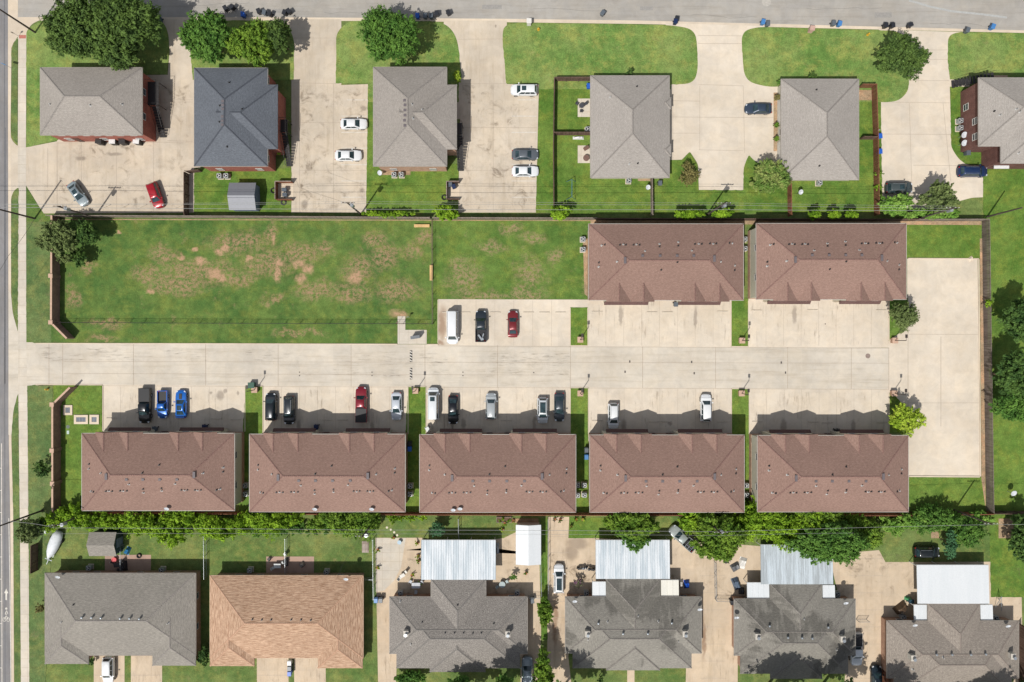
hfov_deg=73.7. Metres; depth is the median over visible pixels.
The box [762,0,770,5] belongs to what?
manhole cover
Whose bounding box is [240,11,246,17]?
wheelie bin
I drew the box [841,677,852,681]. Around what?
shade tree
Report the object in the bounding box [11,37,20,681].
verge
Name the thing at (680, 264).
townhouse
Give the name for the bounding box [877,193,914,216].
shrub
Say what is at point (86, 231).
shade tree
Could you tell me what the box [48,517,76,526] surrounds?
utility pole
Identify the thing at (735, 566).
scrap pile
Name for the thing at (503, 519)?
raised bed
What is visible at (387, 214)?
vine
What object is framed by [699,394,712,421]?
parked car
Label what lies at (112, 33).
shade tree
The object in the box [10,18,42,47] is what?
corner apron
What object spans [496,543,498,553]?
storage cabinet
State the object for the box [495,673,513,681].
shade tree
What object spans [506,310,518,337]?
parked car
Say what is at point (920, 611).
awning
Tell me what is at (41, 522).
shrub
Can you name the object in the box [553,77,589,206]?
wood fence
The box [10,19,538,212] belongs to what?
apartment lot
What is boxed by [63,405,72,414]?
utility vault
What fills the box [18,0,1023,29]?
asphalt street
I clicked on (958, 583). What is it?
patio cover
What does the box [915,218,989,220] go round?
wood fence
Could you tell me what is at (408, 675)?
shrub
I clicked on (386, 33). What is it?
shade tree
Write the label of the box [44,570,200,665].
duplex house
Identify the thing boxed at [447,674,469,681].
shade tree
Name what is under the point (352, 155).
parked car
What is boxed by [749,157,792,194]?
flowering tree
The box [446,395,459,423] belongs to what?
parked car
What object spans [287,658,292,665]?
wheelie bin
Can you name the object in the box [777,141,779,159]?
garage door
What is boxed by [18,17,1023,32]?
street gutter
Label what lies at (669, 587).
awning
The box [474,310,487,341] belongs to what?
pickup truck
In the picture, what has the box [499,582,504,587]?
garden table
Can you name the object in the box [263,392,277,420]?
parked car
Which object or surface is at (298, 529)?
leafy thicket
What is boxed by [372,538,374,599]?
chain link fence
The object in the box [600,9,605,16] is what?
wheelie bin
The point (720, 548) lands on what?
shade tree
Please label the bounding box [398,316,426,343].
mail path
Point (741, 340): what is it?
street lamp
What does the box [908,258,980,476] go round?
court kerb
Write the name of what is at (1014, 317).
shade tree
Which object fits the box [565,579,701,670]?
patio house
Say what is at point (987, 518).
leafy thicket
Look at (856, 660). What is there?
pickup truck
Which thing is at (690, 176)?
shrub
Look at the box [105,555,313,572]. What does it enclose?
patio
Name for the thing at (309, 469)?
townhouse
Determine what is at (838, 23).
wheelie bin
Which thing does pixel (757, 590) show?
awning
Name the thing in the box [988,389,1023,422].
shade tree
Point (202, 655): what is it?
shrub
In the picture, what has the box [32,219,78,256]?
shade tree
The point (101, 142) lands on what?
utility cabinet
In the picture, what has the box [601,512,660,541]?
shade tree
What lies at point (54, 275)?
brick wall
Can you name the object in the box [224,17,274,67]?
shade tree
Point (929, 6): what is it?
street streak
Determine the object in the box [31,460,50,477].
shrub
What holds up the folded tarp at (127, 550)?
on the yard at (240, 553)
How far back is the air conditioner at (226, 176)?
119.28 m
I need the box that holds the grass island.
[53,298,907,511]
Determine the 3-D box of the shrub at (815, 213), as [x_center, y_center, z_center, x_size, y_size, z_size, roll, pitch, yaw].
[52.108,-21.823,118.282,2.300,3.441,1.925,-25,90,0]
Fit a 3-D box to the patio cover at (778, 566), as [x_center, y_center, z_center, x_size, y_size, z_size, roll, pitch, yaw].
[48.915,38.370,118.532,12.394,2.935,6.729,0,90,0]
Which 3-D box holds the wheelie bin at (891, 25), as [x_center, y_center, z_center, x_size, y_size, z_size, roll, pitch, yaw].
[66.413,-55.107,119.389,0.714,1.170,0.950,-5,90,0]
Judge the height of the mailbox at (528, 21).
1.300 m
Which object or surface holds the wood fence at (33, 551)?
on the ground at (971, 209)
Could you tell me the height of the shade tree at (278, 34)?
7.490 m
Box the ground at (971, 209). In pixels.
[11,21,1005,681]
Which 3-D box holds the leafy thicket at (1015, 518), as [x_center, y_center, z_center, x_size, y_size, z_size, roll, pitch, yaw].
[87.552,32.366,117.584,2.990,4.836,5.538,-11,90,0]
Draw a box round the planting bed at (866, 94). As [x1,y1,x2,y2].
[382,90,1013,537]
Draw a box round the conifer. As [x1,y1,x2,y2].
[940,526,958,559]
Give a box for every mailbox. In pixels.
[527,18,530,25]
[807,25,814,32]
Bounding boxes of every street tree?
[888,402,926,437]
[889,301,919,333]
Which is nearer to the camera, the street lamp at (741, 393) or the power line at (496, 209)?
the power line at (496, 209)
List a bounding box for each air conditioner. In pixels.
[86,564,93,569]
[159,566,165,571]
[217,173,223,179]
[223,173,230,179]
[243,482,248,487]
[243,491,248,496]
[247,566,253,572]
[324,568,329,574]
[391,172,396,177]
[398,589,403,595]
[399,172,404,177]
[514,589,519,595]
[580,237,584,242]
[580,247,584,252]
[581,482,586,487]
[581,491,586,497]
[583,589,588,595]
[625,178,630,183]
[815,180,821,185]
[835,590,839,596]
[898,613,905,618]
[955,118,962,124]
[955,125,962,131]
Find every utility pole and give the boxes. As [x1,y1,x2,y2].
[0,9,35,32]
[0,209,35,218]
[0,509,42,525]
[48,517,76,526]
[53,206,95,217]
[341,202,361,214]
[356,527,369,537]
[706,203,726,215]
[713,526,723,533]
[917,207,959,218]
[953,509,997,524]
[986,207,1022,217]
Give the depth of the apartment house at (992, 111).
114.31 m
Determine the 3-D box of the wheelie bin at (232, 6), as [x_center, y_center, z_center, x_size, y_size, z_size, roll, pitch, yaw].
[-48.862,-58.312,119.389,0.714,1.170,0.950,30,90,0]
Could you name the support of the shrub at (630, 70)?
on the ground at (971, 209)
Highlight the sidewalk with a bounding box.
[18,35,28,681]
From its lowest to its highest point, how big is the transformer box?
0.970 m
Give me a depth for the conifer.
116.49 m
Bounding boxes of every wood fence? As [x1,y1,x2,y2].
[30,542,38,572]
[45,214,430,218]
[55,511,384,514]
[183,172,189,215]
[184,169,201,172]
[384,512,737,515]
[432,217,596,219]
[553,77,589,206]
[554,131,589,134]
[596,218,919,220]
[650,178,653,216]
[738,511,993,515]
[787,180,792,216]
[859,83,879,215]
[859,136,877,139]
[882,669,887,681]
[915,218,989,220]
[982,219,994,512]
[988,511,1023,513]
[1018,623,1023,681]
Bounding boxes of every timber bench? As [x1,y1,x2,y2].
[414,224,429,226]
[430,265,432,279]
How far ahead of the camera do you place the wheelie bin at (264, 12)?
118.83 m
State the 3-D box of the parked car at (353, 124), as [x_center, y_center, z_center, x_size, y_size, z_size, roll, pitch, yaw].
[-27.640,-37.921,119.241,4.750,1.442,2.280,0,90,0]
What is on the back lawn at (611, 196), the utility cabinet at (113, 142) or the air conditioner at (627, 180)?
the air conditioner at (627, 180)
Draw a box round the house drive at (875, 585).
[94,517,1021,681]
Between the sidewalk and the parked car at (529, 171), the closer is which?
the parked car at (529, 171)
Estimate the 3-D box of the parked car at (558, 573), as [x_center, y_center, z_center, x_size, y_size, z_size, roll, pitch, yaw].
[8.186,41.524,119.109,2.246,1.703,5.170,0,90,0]
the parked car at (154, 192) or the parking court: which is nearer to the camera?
the parked car at (154, 192)
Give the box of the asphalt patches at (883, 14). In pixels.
[273,5,891,17]
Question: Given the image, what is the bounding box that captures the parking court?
[103,259,979,475]
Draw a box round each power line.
[0,203,890,207]
[0,207,949,210]
[99,533,814,535]
[136,201,900,205]
[180,524,1023,531]
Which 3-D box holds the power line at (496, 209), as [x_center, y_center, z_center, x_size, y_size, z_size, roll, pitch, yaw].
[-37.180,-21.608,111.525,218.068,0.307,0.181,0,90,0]
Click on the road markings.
(0, 490)
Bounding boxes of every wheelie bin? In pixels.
[222,5,228,11]
[228,3,236,10]
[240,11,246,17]
[256,8,261,14]
[261,9,266,15]
[266,10,273,17]
[281,9,287,16]
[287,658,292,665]
[378,596,383,602]
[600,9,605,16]
[760,18,765,25]
[764,20,769,26]
[829,20,835,26]
[836,20,842,27]
[881,22,888,28]
[889,22,895,28]
[906,22,913,28]
[963,26,970,33]
[963,150,970,155]
[988,23,995,30]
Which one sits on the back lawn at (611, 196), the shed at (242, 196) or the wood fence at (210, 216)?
the shed at (242, 196)
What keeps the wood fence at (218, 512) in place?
on the ground at (971, 209)
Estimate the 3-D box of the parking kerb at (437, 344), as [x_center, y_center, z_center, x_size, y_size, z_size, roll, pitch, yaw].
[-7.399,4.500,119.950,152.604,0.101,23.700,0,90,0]
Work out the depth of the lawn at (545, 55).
119.95 m
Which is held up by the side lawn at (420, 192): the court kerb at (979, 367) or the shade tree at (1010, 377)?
the shade tree at (1010, 377)
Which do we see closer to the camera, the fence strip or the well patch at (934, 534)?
the well patch at (934, 534)
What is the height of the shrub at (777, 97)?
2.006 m
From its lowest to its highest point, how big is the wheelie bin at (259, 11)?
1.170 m
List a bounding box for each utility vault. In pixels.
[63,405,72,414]
[74,415,87,423]
[89,415,98,423]
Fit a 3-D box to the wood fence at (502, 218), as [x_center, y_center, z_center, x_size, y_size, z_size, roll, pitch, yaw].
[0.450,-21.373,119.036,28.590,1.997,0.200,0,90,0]
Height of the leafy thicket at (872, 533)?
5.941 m
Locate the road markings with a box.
[0,132,535,672]
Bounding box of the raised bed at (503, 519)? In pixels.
[496,517,510,522]
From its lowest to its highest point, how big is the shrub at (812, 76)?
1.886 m
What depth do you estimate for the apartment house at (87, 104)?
113.98 m
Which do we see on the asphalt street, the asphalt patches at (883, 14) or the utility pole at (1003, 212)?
the asphalt patches at (883, 14)
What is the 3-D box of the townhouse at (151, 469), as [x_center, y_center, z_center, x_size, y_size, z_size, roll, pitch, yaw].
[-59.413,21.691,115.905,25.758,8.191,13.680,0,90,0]
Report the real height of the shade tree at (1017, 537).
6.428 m
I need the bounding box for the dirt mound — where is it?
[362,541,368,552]
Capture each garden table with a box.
[412,583,419,587]
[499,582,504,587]
[583,155,588,160]
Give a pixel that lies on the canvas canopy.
(900, 607)
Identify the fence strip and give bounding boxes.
[63,219,985,507]
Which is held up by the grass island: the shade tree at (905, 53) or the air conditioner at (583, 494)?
the air conditioner at (583, 494)
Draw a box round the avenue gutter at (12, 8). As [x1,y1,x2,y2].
[8,0,17,681]
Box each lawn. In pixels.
[26,20,1023,146]
[26,221,52,681]
[194,89,882,213]
[366,86,1023,596]
[541,517,623,639]
[907,222,986,511]
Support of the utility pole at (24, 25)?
on the lawn at (545, 55)
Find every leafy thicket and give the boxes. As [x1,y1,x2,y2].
[39,500,123,534]
[116,511,196,549]
[191,507,304,541]
[236,522,335,537]
[306,512,380,541]
[385,512,426,524]
[678,495,834,553]
[786,512,885,549]
[879,511,930,536]
[911,501,990,547]
[967,508,995,523]
[1007,514,1023,534]
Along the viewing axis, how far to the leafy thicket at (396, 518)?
118.89 m
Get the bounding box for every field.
[26,188,432,343]
[431,221,590,343]
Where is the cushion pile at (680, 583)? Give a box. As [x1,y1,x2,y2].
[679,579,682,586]
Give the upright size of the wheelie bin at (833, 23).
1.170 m
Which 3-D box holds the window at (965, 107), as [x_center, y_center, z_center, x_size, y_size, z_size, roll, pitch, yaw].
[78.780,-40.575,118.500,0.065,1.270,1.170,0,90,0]
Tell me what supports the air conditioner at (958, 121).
on the side lawn at (420, 192)
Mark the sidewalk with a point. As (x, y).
(23, 481)
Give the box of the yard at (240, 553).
[48,514,1023,681]
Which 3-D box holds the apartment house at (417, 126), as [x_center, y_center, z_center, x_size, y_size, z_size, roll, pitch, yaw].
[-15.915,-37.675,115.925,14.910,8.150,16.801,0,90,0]
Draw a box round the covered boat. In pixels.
[45,530,63,563]
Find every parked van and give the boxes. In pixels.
[426,387,439,419]
[445,311,458,343]
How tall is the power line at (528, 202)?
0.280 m
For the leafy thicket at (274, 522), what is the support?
on the yard at (240, 553)
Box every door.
[116,536,122,547]
[255,192,259,203]
[777,100,779,123]
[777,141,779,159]
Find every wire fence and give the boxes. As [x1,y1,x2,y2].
[55,322,409,323]
[431,218,432,308]
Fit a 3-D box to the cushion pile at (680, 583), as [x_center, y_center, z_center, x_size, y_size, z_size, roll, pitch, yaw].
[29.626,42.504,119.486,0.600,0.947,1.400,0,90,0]
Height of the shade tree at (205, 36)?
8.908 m
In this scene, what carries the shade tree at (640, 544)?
on the yard at (240, 553)
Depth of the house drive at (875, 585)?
119.97 m
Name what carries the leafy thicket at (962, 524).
on the yard at (240, 553)
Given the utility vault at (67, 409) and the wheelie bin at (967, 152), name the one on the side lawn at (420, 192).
the wheelie bin at (967, 152)
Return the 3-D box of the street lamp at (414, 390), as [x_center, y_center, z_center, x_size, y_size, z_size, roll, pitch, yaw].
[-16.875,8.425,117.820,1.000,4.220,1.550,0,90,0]
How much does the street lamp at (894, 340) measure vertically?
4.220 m
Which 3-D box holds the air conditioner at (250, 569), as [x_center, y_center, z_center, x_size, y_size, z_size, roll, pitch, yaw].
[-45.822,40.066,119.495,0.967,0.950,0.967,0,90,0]
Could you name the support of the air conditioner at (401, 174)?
on the side lawn at (420, 192)
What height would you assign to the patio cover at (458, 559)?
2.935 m
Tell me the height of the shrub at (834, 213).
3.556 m
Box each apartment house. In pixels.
[40,67,166,141]
[194,68,291,170]
[373,67,463,170]
[951,70,1023,168]
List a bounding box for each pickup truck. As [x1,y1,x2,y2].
[136,388,152,422]
[155,390,169,417]
[354,386,367,422]
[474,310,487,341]
[520,655,533,681]
[668,524,694,553]
[848,632,863,665]
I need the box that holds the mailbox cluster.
[410,335,419,338]
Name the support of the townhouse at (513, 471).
on the ground at (971, 209)
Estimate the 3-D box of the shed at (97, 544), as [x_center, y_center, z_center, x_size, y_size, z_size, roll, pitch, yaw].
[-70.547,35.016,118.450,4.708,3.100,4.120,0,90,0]
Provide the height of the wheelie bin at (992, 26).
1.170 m
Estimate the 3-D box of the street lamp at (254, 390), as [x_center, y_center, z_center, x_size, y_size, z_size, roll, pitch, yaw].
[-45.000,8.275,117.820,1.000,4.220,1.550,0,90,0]
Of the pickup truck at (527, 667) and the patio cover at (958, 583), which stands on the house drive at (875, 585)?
the pickup truck at (527, 667)
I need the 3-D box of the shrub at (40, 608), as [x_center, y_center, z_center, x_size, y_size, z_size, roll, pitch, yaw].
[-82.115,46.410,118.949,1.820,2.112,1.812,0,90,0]
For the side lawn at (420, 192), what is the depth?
119.96 m
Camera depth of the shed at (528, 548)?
117.28 m
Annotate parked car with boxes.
[66,180,89,206]
[100,656,115,681]
[146,181,164,208]
[173,390,187,417]
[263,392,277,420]
[282,395,295,423]
[335,148,361,161]
[340,117,367,129]
[390,392,402,419]
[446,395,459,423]
[484,393,497,419]
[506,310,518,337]
[510,82,536,96]
[512,148,538,160]
[512,164,538,177]
[536,397,549,423]
[553,392,565,421]
[553,563,565,592]
[607,403,620,428]
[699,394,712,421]
[744,101,771,114]
[869,664,883,681]
[884,181,912,193]
[913,545,939,558]
[956,164,986,177]
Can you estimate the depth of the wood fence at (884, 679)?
119.21 m
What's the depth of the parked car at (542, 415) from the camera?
118.58 m
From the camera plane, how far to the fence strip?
119.97 m
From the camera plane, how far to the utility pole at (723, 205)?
112.41 m
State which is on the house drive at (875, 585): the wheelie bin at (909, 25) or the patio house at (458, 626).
the patio house at (458, 626)
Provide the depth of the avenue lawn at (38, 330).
119.97 m
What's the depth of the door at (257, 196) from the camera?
118.70 m
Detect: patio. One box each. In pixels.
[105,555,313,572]
[578,99,589,162]
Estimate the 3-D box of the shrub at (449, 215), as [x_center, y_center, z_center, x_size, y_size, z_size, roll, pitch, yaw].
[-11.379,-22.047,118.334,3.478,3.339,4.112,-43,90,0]
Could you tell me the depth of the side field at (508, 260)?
119.98 m
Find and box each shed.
[86,530,122,555]
[227,183,259,210]
[516,522,540,565]
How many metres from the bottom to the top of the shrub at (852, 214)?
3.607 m
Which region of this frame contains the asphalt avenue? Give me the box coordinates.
[0,0,10,681]
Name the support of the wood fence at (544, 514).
on the ground at (971, 209)
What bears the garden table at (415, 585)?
on the house drive at (875, 585)
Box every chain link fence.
[203,537,206,578]
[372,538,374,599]
[548,540,548,599]
[714,561,716,600]
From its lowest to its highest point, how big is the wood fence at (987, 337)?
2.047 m
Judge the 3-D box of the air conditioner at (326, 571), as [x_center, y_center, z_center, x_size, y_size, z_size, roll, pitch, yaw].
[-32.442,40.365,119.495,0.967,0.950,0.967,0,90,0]
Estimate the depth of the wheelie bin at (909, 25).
118.87 m
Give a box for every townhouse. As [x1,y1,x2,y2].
[81,427,243,510]
[249,428,406,511]
[419,429,575,512]
[588,224,743,304]
[589,429,744,512]
[748,223,906,303]
[749,429,908,511]
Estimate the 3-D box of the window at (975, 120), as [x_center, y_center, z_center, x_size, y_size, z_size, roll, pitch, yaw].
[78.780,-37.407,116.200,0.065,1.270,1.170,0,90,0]
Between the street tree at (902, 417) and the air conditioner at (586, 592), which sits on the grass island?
the street tree at (902, 417)
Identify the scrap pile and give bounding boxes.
[730,561,739,571]
[731,577,740,589]
[738,587,743,593]
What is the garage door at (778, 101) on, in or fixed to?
in the duplex house at (818, 127)
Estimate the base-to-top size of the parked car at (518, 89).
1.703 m
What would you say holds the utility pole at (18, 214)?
on the field at (162, 281)
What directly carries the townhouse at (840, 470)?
on the ground at (971, 209)
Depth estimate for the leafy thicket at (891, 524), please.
117.80 m
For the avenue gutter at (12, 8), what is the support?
on the asphalt avenue
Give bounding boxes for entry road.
[8,290,888,434]
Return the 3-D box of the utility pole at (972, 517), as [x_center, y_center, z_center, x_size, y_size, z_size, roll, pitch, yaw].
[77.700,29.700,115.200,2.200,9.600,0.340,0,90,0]
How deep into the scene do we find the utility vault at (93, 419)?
119.75 m
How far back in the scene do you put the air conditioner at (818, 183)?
119.07 m
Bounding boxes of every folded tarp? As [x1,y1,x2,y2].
[124,546,130,554]
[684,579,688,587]
[738,556,746,568]
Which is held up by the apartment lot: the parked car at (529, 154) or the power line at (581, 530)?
the parked car at (529, 154)
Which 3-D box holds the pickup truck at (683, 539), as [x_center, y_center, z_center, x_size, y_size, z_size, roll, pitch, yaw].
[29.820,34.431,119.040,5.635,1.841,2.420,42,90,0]
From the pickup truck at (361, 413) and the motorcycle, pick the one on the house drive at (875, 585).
the motorcycle
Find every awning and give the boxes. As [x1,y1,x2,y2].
[591,578,605,595]
[661,576,678,595]
[743,579,768,597]
[822,584,834,597]
[907,601,926,619]
[980,604,992,619]
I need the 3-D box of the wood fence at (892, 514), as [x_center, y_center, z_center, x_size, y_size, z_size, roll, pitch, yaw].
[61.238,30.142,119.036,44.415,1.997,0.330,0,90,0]
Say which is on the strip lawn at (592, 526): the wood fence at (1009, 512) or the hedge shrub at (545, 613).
the hedge shrub at (545, 613)
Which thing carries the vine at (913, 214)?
on the ground at (971, 209)
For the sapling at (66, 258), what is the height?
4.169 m
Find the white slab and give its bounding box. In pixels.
[376,538,405,591]
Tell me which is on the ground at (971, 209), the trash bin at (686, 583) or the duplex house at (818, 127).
the duplex house at (818, 127)
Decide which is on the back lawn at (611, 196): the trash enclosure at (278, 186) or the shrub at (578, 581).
the trash enclosure at (278, 186)
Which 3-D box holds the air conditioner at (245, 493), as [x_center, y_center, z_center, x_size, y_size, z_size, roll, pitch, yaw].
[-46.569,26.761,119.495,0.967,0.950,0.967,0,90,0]
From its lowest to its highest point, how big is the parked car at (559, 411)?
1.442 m
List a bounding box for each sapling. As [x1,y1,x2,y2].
[56,253,71,263]
[69,248,87,267]
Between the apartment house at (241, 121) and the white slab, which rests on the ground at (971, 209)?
the apartment house at (241, 121)
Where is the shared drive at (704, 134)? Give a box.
[666,23,982,206]
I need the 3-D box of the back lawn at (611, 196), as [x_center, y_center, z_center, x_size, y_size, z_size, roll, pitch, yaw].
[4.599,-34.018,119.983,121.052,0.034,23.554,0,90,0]
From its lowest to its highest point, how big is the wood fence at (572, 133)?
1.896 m
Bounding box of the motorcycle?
[576,566,587,569]
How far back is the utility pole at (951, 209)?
112.44 m
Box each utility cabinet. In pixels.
[95,139,105,145]
[109,139,118,145]
[118,139,128,145]
[133,139,142,145]
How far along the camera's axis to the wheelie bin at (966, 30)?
118.91 m
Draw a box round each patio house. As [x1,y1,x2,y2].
[389,579,527,671]
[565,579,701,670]
[732,584,855,678]
[881,604,1018,681]
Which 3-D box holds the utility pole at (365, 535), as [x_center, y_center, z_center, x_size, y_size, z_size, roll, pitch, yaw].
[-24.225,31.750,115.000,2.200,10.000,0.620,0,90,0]
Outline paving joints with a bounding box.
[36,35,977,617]
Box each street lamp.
[246,385,257,392]
[411,386,417,393]
[577,333,582,342]
[577,389,582,395]
[738,334,749,342]
[738,389,749,395]
[890,334,907,342]
[890,389,906,395]
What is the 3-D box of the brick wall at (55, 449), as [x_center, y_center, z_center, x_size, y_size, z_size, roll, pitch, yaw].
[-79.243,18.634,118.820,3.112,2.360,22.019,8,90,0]
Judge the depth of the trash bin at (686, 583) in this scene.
119.35 m
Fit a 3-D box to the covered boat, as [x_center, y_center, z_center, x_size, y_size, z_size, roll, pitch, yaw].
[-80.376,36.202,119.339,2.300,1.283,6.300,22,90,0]
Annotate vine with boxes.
[361,210,414,218]
[902,207,960,219]
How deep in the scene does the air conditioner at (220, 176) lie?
119.21 m
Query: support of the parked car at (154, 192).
on the apartment lot
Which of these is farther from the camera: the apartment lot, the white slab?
the apartment lot
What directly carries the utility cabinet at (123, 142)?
on the apartment lot
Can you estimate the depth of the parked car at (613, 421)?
118.62 m
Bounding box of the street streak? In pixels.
[909,0,1006,18]
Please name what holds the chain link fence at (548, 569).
on the house drive at (875, 585)
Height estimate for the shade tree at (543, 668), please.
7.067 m
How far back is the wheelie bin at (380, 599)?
118.87 m
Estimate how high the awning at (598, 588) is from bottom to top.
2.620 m
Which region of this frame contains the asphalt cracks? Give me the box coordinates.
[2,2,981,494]
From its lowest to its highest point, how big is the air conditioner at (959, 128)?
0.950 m
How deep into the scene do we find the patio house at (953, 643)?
116.17 m
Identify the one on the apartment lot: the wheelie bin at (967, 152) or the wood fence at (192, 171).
the wood fence at (192, 171)
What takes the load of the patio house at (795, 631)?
on the yard at (240, 553)
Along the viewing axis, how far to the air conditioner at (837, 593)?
119.07 m
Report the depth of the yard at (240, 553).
119.99 m
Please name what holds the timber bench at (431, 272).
on the field at (162, 281)
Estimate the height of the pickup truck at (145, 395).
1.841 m
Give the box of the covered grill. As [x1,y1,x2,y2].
[119,560,127,570]
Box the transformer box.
[248,382,255,387]
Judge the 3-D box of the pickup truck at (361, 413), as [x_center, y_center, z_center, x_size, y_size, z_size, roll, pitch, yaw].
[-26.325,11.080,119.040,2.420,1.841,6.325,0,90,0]
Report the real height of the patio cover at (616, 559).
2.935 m
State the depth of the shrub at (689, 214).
117.02 m
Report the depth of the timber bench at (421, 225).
119.52 m
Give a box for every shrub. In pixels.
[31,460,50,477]
[35,602,44,612]
[38,517,51,527]
[88,657,93,664]
[197,645,209,667]
[394,669,426,681]
[428,520,445,536]
[431,203,459,221]
[452,70,460,81]
[537,594,553,627]
[550,205,572,220]
[573,579,584,588]
[624,67,633,74]
[674,208,706,219]
[678,161,700,186]
[711,207,734,218]
[774,94,779,100]
[808,71,816,78]
[808,207,820,220]
[827,208,840,218]
[843,209,858,217]
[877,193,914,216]
[982,299,992,307]
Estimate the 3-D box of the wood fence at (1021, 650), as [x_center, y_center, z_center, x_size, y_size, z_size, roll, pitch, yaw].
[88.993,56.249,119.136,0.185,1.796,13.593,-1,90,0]
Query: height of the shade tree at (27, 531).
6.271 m
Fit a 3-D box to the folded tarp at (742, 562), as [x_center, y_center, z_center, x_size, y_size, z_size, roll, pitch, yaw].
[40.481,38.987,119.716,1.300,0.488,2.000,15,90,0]
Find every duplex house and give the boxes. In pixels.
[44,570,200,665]
[209,573,363,668]
[590,75,671,178]
[777,79,858,180]
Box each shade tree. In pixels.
[15,516,43,543]
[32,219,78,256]
[38,0,163,70]
[71,218,102,243]
[176,7,231,63]
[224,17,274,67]
[267,16,291,55]
[356,3,423,66]
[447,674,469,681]
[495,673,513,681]
[531,645,554,681]
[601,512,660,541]
[622,529,650,553]
[689,513,749,562]
[785,520,870,566]
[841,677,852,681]
[873,29,932,81]
[916,179,960,214]
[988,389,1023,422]
[991,349,1023,399]
[995,297,1023,343]
[1007,514,1023,562]
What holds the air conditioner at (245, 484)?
on the grass island
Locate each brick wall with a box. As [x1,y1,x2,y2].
[48,215,74,338]
[49,386,76,512]
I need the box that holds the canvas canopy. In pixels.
[892,600,906,613]
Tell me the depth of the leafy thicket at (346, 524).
116.27 m
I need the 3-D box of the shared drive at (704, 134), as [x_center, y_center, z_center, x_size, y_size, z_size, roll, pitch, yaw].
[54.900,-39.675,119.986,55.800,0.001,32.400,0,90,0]
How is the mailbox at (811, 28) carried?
on the lawn at (545, 55)
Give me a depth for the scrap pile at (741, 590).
119.62 m
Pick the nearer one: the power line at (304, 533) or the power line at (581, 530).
the power line at (581, 530)
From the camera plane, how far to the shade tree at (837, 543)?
113.43 m
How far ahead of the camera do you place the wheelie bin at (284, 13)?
118.84 m
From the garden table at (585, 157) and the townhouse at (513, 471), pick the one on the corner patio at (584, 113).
the garden table at (585, 157)
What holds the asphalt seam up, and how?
on the asphalt avenue
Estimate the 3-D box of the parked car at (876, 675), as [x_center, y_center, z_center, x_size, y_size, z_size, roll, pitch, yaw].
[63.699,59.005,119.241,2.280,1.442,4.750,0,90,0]
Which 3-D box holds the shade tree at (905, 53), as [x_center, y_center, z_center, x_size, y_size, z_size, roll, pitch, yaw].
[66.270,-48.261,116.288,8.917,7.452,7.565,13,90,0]
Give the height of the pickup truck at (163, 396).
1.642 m
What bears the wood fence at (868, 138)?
on the ground at (971, 209)
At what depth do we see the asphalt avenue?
119.99 m
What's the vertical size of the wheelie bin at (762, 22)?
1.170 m
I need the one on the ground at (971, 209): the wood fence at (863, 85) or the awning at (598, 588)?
the wood fence at (863, 85)
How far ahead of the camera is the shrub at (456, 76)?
118.20 m
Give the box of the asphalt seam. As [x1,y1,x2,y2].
[4,0,5,601]
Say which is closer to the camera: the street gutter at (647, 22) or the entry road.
the entry road
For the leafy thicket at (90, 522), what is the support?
on the yard at (240, 553)
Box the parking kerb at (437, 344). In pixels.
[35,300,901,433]
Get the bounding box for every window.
[963,103,967,111]
[972,117,977,125]
[972,132,977,140]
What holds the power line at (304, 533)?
attached to the utility pole at (365, 535)
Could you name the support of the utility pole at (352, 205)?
on the ground at (971, 209)
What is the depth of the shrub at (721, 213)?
117.02 m
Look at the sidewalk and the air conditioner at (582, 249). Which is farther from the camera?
the sidewalk
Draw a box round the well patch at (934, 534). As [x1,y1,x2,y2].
[931,531,938,537]
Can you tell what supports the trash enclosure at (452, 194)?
on the side lawn at (420, 192)
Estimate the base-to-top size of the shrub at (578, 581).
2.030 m
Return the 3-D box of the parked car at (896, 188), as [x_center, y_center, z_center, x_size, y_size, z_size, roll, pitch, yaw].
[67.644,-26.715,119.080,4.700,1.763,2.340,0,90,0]
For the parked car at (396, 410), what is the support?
on the parking court
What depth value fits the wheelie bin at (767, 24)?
118.88 m
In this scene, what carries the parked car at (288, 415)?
on the parking court
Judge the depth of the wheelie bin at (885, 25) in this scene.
118.90 m
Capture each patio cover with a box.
[421,537,495,579]
[595,537,669,578]
[756,541,832,583]
[909,561,989,603]
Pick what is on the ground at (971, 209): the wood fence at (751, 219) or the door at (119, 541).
the wood fence at (751, 219)
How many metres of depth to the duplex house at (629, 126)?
116.32 m
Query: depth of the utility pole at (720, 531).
111.24 m
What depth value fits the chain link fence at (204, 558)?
118.75 m
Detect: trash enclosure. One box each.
[274,181,293,200]
[446,181,459,199]
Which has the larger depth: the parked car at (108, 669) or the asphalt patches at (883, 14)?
the asphalt patches at (883, 14)
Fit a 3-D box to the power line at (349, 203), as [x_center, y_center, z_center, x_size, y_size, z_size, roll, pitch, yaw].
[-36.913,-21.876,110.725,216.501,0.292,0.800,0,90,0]
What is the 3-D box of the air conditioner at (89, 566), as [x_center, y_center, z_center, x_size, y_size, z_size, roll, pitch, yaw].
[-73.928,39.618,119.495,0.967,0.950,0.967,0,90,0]
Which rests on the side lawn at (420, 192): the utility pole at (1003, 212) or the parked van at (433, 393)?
the utility pole at (1003, 212)
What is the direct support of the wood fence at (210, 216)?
on the ground at (971, 209)

